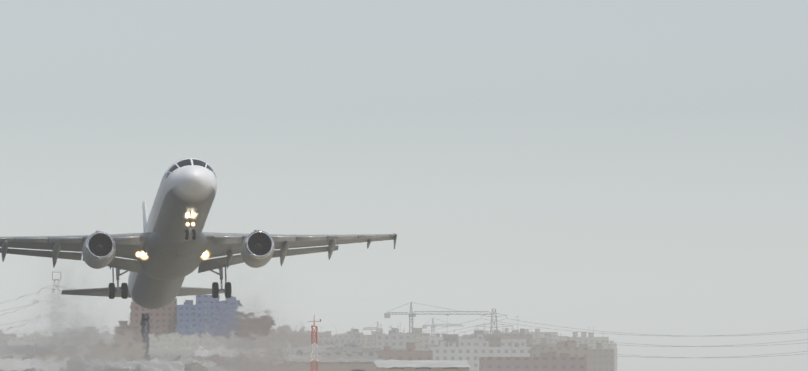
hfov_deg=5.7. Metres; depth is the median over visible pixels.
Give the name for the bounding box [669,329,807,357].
power lines
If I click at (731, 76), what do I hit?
sky
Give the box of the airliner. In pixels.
[0,158,396,308]
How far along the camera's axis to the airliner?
589.56 m
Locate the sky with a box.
[0,0,807,370]

